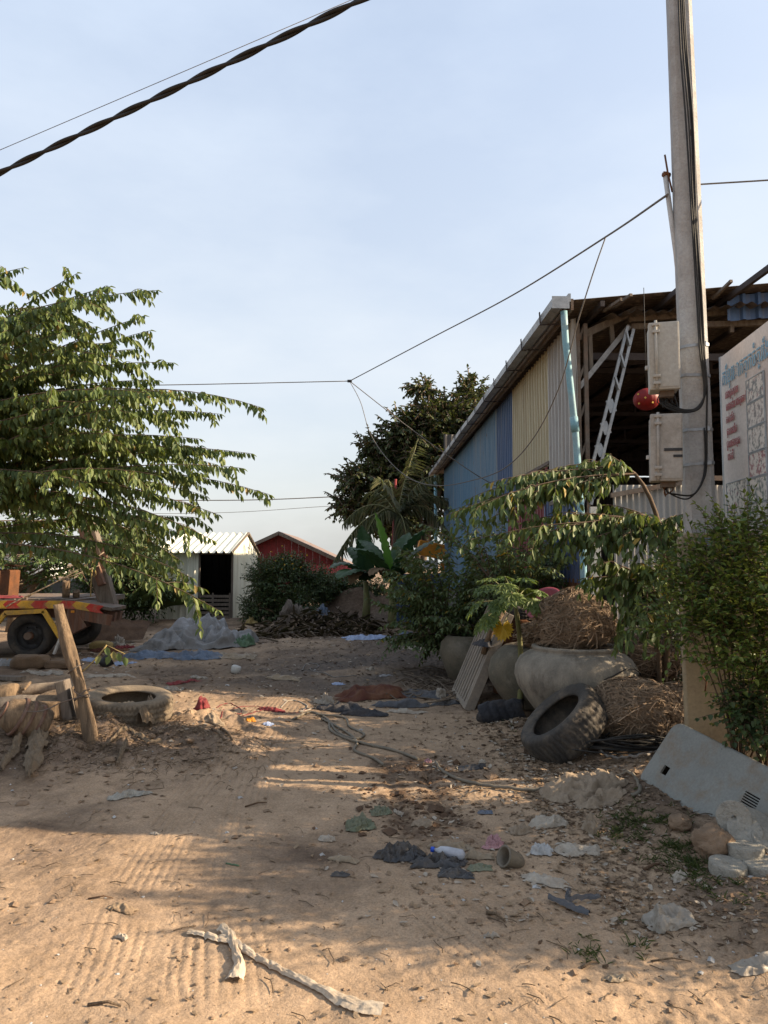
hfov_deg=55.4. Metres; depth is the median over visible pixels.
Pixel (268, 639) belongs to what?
branch
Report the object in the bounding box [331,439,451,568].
coconut palm
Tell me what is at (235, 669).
white cup
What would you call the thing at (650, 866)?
stick
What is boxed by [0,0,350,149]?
overhead cable
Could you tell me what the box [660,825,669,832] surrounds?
earth clod
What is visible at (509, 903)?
litter
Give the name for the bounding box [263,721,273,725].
mask
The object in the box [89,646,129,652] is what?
dark board
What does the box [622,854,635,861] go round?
earth clod
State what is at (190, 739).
earth clod
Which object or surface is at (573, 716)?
tyre
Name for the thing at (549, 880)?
white scrap
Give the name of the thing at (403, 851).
black bag
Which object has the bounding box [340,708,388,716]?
black cloth
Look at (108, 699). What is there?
tyre
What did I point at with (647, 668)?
fibre ball
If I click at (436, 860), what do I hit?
black bag
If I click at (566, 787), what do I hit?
buried sack
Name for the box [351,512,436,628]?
banana plant
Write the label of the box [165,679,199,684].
red scrap
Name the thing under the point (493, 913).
stick
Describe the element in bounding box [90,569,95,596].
rope
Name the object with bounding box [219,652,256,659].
tan sheet
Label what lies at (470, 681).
plastic pallet
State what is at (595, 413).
iron shed
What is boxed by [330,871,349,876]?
black bag
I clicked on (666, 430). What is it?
door
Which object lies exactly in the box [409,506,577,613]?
feathery tree
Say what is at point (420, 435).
drop wire
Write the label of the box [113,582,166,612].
sword plant
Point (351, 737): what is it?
rope
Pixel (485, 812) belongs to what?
teal scrap
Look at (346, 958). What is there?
pebbles
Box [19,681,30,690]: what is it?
wood chip
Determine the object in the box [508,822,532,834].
grey slab
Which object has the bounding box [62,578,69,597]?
wood stump
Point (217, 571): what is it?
iron hut
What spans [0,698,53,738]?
tree stump
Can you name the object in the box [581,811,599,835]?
grey slab
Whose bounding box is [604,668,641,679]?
wire
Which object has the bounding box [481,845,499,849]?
pink cloth
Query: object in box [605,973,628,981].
tan scrap
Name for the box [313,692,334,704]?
white rag
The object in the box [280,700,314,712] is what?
white string
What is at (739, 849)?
concrete disc
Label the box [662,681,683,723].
fibre ball
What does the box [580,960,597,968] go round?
stick
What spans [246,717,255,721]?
orange scrap
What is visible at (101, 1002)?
stick
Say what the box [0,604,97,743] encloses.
wooden post
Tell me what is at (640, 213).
overhead cable
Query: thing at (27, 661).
sack
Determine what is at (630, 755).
grey hose
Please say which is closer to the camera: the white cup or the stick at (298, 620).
the white cup
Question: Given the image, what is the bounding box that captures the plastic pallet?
[451,606,513,710]
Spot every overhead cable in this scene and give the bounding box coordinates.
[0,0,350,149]
[0,0,368,175]
[44,381,346,385]
[350,193,668,380]
[701,179,767,184]
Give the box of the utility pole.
[662,0,716,532]
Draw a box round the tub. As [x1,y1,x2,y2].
[525,587,559,618]
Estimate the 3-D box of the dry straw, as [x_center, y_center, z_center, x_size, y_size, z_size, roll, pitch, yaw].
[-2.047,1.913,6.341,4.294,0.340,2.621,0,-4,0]
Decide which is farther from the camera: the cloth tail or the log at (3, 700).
the log at (3, 700)
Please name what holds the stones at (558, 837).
on the ground at (222, 890)
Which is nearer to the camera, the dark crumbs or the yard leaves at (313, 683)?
the dark crumbs
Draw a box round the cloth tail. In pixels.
[216,922,245,980]
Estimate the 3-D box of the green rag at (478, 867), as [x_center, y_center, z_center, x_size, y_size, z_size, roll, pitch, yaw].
[0.507,1.883,3.882,0.146,0.029,0.105,0,-4,0]
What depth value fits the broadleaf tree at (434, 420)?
30.40 m
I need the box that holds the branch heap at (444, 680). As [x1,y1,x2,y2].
[384,666,488,706]
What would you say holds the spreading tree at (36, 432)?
on the ground at (222, 890)
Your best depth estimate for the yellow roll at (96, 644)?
13.77 m
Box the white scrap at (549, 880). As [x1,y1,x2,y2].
[520,872,571,887]
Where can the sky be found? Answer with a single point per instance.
(344, 194)
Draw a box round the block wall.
[4,578,88,619]
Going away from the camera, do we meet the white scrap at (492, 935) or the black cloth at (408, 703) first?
the white scrap at (492, 935)
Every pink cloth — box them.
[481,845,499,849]
[485,833,503,846]
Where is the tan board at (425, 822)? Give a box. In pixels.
[411,817,433,827]
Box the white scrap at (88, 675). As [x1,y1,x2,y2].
[83,673,136,677]
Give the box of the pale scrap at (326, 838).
[318,834,335,841]
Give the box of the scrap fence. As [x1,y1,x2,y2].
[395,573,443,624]
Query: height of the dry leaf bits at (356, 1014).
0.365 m
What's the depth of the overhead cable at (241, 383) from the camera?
14.20 m
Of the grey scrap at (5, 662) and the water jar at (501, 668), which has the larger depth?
the grey scrap at (5, 662)
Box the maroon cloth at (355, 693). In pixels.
[334,684,406,701]
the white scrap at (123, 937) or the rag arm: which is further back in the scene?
the rag arm
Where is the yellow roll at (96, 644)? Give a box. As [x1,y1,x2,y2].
[89,640,112,648]
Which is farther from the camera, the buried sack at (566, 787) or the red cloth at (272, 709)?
the red cloth at (272, 709)
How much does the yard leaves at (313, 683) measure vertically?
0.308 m
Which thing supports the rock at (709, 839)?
on the ground at (222, 890)
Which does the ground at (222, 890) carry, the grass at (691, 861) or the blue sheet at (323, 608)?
the grass at (691, 861)
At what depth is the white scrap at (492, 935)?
3.13 m
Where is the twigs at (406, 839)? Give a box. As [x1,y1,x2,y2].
[2,637,767,1022]
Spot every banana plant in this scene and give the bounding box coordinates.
[329,525,377,621]
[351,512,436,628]
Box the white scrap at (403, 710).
[386,708,426,713]
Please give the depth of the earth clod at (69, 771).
5.43 m
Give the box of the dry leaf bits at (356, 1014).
[0,628,767,1023]
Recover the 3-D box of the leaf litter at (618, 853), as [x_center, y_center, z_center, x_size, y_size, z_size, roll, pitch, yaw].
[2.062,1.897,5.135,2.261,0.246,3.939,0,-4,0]
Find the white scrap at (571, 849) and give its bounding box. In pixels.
[553,842,603,856]
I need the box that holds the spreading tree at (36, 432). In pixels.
[0,266,274,638]
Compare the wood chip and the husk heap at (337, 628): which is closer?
the wood chip
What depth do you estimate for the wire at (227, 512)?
38.08 m
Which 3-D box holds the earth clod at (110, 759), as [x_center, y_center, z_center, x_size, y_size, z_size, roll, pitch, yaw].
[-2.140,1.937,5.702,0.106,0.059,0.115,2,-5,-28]
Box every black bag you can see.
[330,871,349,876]
[372,840,426,862]
[410,851,467,867]
[437,867,474,878]
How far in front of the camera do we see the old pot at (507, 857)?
3.94 m
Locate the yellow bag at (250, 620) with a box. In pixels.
[244,617,257,625]
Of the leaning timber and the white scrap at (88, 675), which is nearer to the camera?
the white scrap at (88, 675)
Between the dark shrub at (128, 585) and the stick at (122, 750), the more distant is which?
the dark shrub at (128, 585)
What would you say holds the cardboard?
on the ground at (222, 890)
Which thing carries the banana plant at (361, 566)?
on the ground at (222, 890)
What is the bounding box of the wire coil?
[549,729,667,754]
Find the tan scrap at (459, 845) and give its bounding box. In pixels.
[428,839,474,850]
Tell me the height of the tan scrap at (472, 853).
0.054 m
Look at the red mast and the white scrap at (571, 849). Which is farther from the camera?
the red mast
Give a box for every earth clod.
[15,800,28,806]
[27,771,38,776]
[66,767,79,773]
[103,756,116,763]
[185,737,194,742]
[462,837,473,842]
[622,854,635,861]
[641,811,657,819]
[652,840,664,849]
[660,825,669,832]
[668,813,692,831]
[679,835,691,844]
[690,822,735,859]
[692,853,703,862]
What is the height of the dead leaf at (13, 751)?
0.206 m
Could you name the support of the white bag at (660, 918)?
on the ground at (222, 890)
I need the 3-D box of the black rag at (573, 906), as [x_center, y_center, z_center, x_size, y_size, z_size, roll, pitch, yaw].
[0.874,1.845,3.447,0.048,0.037,0.223,4,-5,-43]
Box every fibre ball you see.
[512,620,540,648]
[531,586,617,649]
[594,675,683,744]
[622,633,681,681]
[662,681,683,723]
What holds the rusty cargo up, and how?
on the flatbed trailer
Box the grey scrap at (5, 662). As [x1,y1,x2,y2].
[0,658,11,665]
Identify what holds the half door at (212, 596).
in the iron hut
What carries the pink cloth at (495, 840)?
on the ground at (222, 890)
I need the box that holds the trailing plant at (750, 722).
[694,674,767,765]
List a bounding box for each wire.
[22,506,326,513]
[126,496,344,500]
[350,238,605,485]
[351,382,496,486]
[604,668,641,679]
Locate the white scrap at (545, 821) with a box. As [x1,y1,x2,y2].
[528,814,568,828]
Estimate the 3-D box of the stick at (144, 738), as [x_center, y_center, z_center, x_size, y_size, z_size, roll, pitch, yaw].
[-2.100,1.875,6.147,0.477,0.117,0.291,1,-4,-14]
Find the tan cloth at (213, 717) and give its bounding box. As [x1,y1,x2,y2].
[201,711,224,725]
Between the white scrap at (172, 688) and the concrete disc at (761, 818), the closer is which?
the concrete disc at (761, 818)
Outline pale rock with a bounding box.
[107,789,152,799]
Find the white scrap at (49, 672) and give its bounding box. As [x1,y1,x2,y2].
[20,670,63,675]
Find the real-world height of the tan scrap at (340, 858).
0.034 m
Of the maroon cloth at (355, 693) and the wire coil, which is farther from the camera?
the maroon cloth at (355, 693)
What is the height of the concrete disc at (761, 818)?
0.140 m
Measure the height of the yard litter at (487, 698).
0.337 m
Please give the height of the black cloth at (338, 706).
0.106 m
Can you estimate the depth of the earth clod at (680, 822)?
4.15 m
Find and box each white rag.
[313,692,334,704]
[436,688,446,697]
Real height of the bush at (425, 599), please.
1.991 m
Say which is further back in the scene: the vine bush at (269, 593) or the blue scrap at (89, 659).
the vine bush at (269, 593)
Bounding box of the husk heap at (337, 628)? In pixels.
[237,605,416,639]
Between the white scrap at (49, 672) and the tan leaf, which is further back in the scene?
the white scrap at (49, 672)
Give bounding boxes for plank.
[0,675,25,680]
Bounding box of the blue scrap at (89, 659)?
[82,657,94,661]
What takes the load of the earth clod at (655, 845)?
on the ground at (222, 890)
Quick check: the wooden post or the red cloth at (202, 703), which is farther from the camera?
the red cloth at (202, 703)
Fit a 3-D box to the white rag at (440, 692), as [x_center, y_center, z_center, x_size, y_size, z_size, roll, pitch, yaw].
[0.703,2.217,8.983,0.138,0.130,0.113,0,-4,0]
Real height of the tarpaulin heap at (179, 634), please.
0.672 m
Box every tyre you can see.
[88,685,173,727]
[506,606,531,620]
[521,683,607,763]
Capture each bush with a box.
[22,562,59,592]
[236,545,341,623]
[364,542,514,666]
[619,477,767,757]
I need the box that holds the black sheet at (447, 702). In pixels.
[431,698,459,705]
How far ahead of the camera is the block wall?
20.71 m
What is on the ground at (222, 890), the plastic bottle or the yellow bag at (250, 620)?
the yellow bag at (250, 620)
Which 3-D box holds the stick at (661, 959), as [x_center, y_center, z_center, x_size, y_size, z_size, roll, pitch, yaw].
[1.176,1.838,3.003,0.164,0.016,0.017,0,-4,1]
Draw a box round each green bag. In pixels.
[345,811,375,831]
[370,805,391,815]
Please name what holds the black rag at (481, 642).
hanging from the plastic pallet
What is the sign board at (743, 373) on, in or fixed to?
on the ground at (222, 890)
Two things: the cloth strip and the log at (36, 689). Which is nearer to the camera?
the cloth strip
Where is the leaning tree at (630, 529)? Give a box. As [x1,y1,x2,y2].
[437,453,683,682]
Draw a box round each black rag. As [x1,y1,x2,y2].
[472,639,494,647]
[548,893,589,915]
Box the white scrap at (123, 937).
[115,932,128,941]
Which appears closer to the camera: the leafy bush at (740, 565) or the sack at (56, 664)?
the leafy bush at (740, 565)
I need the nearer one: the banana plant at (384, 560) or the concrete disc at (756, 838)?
the concrete disc at (756, 838)
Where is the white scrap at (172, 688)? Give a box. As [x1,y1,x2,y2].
[164,686,183,691]
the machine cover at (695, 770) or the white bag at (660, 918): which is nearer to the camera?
the white bag at (660, 918)
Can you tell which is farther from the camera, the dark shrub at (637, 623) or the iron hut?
the iron hut
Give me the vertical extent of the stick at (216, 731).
0.029 m
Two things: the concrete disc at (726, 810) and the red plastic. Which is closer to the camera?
the concrete disc at (726, 810)
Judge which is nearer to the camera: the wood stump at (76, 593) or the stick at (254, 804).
the stick at (254, 804)
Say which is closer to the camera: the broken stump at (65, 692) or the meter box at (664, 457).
the meter box at (664, 457)
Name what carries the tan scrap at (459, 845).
on the ground at (222, 890)
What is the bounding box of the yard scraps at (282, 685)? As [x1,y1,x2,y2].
[78,632,508,745]
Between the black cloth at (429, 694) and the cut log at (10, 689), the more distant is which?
the black cloth at (429, 694)
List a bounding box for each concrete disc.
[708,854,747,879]
[715,800,751,830]
[726,816,763,840]
[727,839,764,860]
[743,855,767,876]
[747,807,767,827]
[751,826,767,851]
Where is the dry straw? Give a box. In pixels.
[0,708,396,788]
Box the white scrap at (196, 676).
[190,675,206,678]
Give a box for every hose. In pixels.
[435,761,641,796]
[597,749,656,759]
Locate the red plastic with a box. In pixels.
[0,595,25,597]
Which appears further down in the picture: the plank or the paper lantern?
the plank
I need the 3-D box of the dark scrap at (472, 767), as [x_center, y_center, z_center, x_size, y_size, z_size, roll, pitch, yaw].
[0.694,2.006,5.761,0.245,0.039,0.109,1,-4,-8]
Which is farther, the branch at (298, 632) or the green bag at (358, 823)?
the branch at (298, 632)
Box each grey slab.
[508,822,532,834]
[530,842,553,855]
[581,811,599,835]
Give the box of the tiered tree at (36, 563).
[0,503,137,631]
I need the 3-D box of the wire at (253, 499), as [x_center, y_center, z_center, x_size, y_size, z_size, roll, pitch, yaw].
[-9.558,-0.819,34.140,26.975,0.594,0.038,0,-4,0]
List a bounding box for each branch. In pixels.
[258,637,277,641]
[278,631,319,634]
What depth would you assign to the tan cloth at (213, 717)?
6.90 m
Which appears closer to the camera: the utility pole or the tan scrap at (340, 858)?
the tan scrap at (340, 858)
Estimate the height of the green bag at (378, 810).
0.054 m
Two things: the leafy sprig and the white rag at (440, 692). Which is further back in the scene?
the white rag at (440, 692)
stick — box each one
[87,1000,120,1006]
[88,895,112,899]
[115,737,127,765]
[211,728,224,740]
[220,727,232,740]
[245,802,266,806]
[288,608,307,631]
[480,611,505,654]
[486,911,504,921]
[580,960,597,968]
[643,862,661,870]
[651,957,690,961]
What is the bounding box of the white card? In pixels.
[393,809,403,814]
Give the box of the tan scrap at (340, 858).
[328,855,359,863]
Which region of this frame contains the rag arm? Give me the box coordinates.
[565,888,600,901]
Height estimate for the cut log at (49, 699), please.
0.252 m
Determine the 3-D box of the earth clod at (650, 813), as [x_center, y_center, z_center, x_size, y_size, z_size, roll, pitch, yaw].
[1.604,1.848,4.401,0.114,0.088,0.115,0,-4,0]
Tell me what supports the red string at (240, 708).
on the ground at (222, 890)
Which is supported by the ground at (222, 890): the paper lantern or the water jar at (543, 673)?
the water jar at (543, 673)
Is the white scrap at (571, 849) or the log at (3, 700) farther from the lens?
the log at (3, 700)
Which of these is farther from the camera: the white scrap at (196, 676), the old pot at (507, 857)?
the white scrap at (196, 676)
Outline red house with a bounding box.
[255,531,352,587]
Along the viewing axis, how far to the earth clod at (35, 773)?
5.31 m
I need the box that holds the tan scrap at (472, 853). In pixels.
[465,848,494,859]
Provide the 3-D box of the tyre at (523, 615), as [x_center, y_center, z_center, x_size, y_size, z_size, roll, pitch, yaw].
[1.655,1.205,8.938,0.582,0.237,0.582,0,-4,0]
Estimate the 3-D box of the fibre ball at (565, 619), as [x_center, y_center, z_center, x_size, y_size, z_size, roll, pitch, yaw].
[1.837,1.089,6.989,0.878,0.759,0.716,0,-4,0]
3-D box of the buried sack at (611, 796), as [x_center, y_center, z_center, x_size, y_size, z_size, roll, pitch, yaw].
[1.431,1.869,4.816,0.353,0.132,0.192,1,-4,-10]
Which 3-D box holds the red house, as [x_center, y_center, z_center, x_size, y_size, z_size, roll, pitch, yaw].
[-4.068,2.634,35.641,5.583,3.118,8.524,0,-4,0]
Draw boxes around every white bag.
[113,634,125,646]
[641,902,697,933]
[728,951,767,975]
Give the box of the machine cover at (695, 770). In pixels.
[641,724,767,816]
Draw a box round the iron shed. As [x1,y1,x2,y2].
[429,265,767,681]
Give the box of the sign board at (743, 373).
[719,321,767,534]
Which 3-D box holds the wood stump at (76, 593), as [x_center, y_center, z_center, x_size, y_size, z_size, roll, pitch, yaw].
[-5.273,1.394,12.533,0.114,0.141,0.108,0,-4,0]
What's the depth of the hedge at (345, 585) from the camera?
20.66 m
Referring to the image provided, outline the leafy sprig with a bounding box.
[82,645,127,671]
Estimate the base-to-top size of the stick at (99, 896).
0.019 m
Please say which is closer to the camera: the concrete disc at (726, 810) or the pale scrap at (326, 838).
the concrete disc at (726, 810)
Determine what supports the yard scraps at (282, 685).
on the ground at (222, 890)
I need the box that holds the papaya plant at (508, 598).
[466,576,547,698]
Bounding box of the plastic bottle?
[430,846,464,859]
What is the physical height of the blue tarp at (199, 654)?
0.163 m
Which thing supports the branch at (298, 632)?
on the husk heap at (337, 628)
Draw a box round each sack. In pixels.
[9,654,50,669]
[44,659,67,668]
[234,629,255,646]
[539,768,629,802]
[574,786,626,808]
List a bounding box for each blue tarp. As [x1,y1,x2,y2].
[122,649,174,659]
[168,648,222,660]
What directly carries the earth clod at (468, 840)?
on the ground at (222, 890)
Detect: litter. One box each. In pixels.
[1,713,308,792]
[80,630,509,749]
[281,753,743,925]
[484,717,767,937]
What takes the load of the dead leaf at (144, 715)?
on the tyre at (108, 699)
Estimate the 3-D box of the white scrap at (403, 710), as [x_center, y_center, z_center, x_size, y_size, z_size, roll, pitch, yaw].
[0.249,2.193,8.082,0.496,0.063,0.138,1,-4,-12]
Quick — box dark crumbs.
[283,759,539,835]
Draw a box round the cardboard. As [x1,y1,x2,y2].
[266,673,301,680]
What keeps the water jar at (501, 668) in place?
on the ground at (222, 890)
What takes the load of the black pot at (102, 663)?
on the ground at (222, 890)
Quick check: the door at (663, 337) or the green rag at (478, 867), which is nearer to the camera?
the green rag at (478, 867)
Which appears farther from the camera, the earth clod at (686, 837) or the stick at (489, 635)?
the stick at (489, 635)
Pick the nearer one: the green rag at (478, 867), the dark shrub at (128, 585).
the green rag at (478, 867)
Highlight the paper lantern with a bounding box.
[633,288,658,410]
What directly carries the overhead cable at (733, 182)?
attached to the utility pole
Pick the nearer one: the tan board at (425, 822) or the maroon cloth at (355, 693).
the tan board at (425, 822)
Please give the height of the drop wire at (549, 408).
2.373 m
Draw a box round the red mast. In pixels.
[391,479,396,547]
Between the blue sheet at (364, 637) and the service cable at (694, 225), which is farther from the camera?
the blue sheet at (364, 637)
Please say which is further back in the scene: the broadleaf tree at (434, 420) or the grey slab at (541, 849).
the broadleaf tree at (434, 420)
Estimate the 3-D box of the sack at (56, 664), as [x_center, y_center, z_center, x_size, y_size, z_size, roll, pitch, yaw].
[-4.800,2.246,10.794,0.380,0.140,0.291,0,-4,0]
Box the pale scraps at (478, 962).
[25,635,766,966]
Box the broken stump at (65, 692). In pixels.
[55,678,79,721]
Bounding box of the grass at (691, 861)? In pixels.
[502,721,767,966]
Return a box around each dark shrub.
[58,522,184,625]
[609,503,722,681]
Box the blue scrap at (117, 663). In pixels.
[114,661,136,665]
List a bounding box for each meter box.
[645,320,680,398]
[646,412,682,487]
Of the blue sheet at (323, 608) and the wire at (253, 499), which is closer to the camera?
the blue sheet at (323, 608)
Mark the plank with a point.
(11, 678)
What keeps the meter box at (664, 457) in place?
attached to the utility pole
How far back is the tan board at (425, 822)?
4.55 m
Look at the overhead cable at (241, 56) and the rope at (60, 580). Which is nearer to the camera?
the overhead cable at (241, 56)
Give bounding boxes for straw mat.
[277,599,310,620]
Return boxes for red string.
[216,703,262,715]
[220,706,305,717]
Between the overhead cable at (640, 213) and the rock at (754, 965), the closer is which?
the rock at (754, 965)
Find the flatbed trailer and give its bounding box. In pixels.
[0,593,125,654]
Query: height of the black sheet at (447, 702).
0.082 m
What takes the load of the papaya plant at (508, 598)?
on the ground at (222, 890)
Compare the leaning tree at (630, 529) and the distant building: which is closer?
the leaning tree at (630, 529)
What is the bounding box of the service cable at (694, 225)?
[657,0,707,499]
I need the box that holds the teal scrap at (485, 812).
[477,810,492,813]
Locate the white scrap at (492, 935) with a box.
[483,931,499,938]
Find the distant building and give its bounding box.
[11,553,58,575]
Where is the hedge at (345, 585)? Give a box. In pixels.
[310,564,388,606]
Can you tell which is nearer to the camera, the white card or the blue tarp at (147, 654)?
the white card
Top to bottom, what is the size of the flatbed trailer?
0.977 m
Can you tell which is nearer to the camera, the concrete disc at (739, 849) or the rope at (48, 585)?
the concrete disc at (739, 849)
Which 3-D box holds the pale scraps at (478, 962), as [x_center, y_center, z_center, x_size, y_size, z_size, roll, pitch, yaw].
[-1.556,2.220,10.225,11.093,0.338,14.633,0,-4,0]
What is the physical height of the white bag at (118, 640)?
0.252 m
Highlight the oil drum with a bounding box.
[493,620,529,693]
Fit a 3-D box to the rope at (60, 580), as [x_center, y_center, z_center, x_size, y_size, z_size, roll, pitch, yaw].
[-5.337,1.161,12.126,1.147,0.565,0.116,1,-4,-18]
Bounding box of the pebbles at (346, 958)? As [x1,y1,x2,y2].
[0,628,767,1023]
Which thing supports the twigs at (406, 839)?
on the ground at (222, 890)
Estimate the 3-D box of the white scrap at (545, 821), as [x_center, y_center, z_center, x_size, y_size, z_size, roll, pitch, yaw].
[1.015,1.904,4.523,0.245,0.082,0.117,0,-4,0]
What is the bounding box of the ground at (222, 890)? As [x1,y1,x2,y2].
[0,564,767,1023]
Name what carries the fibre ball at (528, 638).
on the water jar at (501, 668)
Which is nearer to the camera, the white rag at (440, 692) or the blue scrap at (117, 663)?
the white rag at (440, 692)
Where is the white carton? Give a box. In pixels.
[671,869,688,882]
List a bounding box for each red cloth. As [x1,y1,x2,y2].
[193,695,209,710]
[256,706,285,712]
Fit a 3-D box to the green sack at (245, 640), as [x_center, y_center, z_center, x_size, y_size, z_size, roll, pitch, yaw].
[-2.742,2.374,13.852,0.610,0.319,0.645,0,-4,0]
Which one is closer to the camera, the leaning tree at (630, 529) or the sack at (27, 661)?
the leaning tree at (630, 529)
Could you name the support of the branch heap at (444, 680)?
on the ground at (222, 890)
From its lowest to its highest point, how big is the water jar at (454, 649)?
0.623 m
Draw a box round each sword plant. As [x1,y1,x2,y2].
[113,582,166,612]
[132,579,205,609]
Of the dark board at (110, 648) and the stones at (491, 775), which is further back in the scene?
the dark board at (110, 648)
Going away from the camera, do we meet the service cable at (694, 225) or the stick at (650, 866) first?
the stick at (650, 866)
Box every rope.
[6,552,103,606]
[24,565,99,598]
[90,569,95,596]
[292,711,418,765]
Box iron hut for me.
[158,532,260,618]
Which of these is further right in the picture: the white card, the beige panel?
the beige panel
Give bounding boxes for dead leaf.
[0,731,22,769]
[23,727,48,777]
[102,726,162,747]
[136,693,154,723]
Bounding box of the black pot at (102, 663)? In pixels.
[99,654,113,666]
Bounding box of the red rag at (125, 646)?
[115,645,134,648]
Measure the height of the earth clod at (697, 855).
0.067 m
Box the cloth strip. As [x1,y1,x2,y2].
[187,928,384,1014]
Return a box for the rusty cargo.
[0,564,26,595]
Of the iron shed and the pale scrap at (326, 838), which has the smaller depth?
the pale scrap at (326, 838)
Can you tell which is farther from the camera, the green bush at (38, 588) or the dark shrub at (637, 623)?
the green bush at (38, 588)
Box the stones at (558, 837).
[487,718,759,937]
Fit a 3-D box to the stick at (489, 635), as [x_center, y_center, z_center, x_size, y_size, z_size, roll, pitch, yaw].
[1.225,1.343,8.230,0.347,0.544,0.090,-4,-6,44]
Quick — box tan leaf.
[107,902,138,914]
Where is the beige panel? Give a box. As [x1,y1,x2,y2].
[676,533,767,763]
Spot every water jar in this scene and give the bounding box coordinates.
[439,633,474,679]
[488,642,534,710]
[514,643,639,708]
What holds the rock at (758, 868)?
on the ground at (222, 890)
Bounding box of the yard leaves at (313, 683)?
[97,636,523,747]
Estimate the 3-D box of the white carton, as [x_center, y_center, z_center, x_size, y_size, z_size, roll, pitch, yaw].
[1.508,1.854,3.722,0.082,0.064,0.069,0,-4,0]
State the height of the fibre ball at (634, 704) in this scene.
0.672 m
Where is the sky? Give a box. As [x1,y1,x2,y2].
[0,0,767,563]
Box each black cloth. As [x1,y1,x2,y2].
[316,701,366,711]
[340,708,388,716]
[370,698,431,707]
[402,688,448,698]
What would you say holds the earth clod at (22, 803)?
on the ground at (222, 890)
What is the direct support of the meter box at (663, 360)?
attached to the utility pole
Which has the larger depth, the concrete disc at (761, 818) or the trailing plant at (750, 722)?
the trailing plant at (750, 722)
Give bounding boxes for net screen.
[55,618,150,644]
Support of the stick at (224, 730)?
on the ground at (222, 890)
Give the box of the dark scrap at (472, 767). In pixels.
[457,763,485,770]
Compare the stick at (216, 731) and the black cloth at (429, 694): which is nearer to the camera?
the stick at (216, 731)
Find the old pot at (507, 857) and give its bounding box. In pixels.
[496,845,524,868]
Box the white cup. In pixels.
[231,665,241,673]
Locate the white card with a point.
(398, 812)
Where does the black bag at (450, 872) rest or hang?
on the ground at (222, 890)
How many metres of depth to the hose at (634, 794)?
5.17 m
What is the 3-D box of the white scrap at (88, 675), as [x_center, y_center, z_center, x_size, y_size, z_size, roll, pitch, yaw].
[-3.868,2.301,10.284,0.779,0.072,0.209,0,-4,0]
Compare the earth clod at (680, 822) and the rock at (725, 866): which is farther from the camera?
the earth clod at (680, 822)
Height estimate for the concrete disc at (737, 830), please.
0.153 m
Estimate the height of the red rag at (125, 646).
0.079 m
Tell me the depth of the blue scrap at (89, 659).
11.72 m
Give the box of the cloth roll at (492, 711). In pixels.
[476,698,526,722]
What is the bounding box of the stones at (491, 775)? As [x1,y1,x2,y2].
[307,754,706,931]
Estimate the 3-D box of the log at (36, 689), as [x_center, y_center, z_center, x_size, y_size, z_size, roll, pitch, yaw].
[-4.118,2.042,8.358,0.826,0.176,0.140,1,-4,-20]
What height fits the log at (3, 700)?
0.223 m
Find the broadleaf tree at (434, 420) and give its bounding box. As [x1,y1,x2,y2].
[323,364,489,573]
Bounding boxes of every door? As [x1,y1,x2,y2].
[199,593,230,618]
[648,320,680,390]
[650,412,682,481]
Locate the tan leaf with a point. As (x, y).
(124, 907)
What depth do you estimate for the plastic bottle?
4.00 m
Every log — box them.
[0,683,21,696]
[0,695,37,708]
[22,682,55,694]
[35,689,61,720]
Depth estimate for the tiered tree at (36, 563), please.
16.49 m
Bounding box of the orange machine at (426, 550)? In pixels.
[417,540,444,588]
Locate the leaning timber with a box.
[78,522,117,603]
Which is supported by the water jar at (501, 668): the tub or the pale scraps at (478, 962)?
the tub
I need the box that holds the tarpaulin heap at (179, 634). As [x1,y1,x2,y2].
[129,612,258,651]
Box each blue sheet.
[316,603,329,614]
[341,634,390,639]
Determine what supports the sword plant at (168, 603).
on the ground at (222, 890)
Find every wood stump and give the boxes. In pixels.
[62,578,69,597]
[73,589,79,597]
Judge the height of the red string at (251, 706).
0.179 m
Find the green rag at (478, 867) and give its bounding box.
[467,863,492,871]

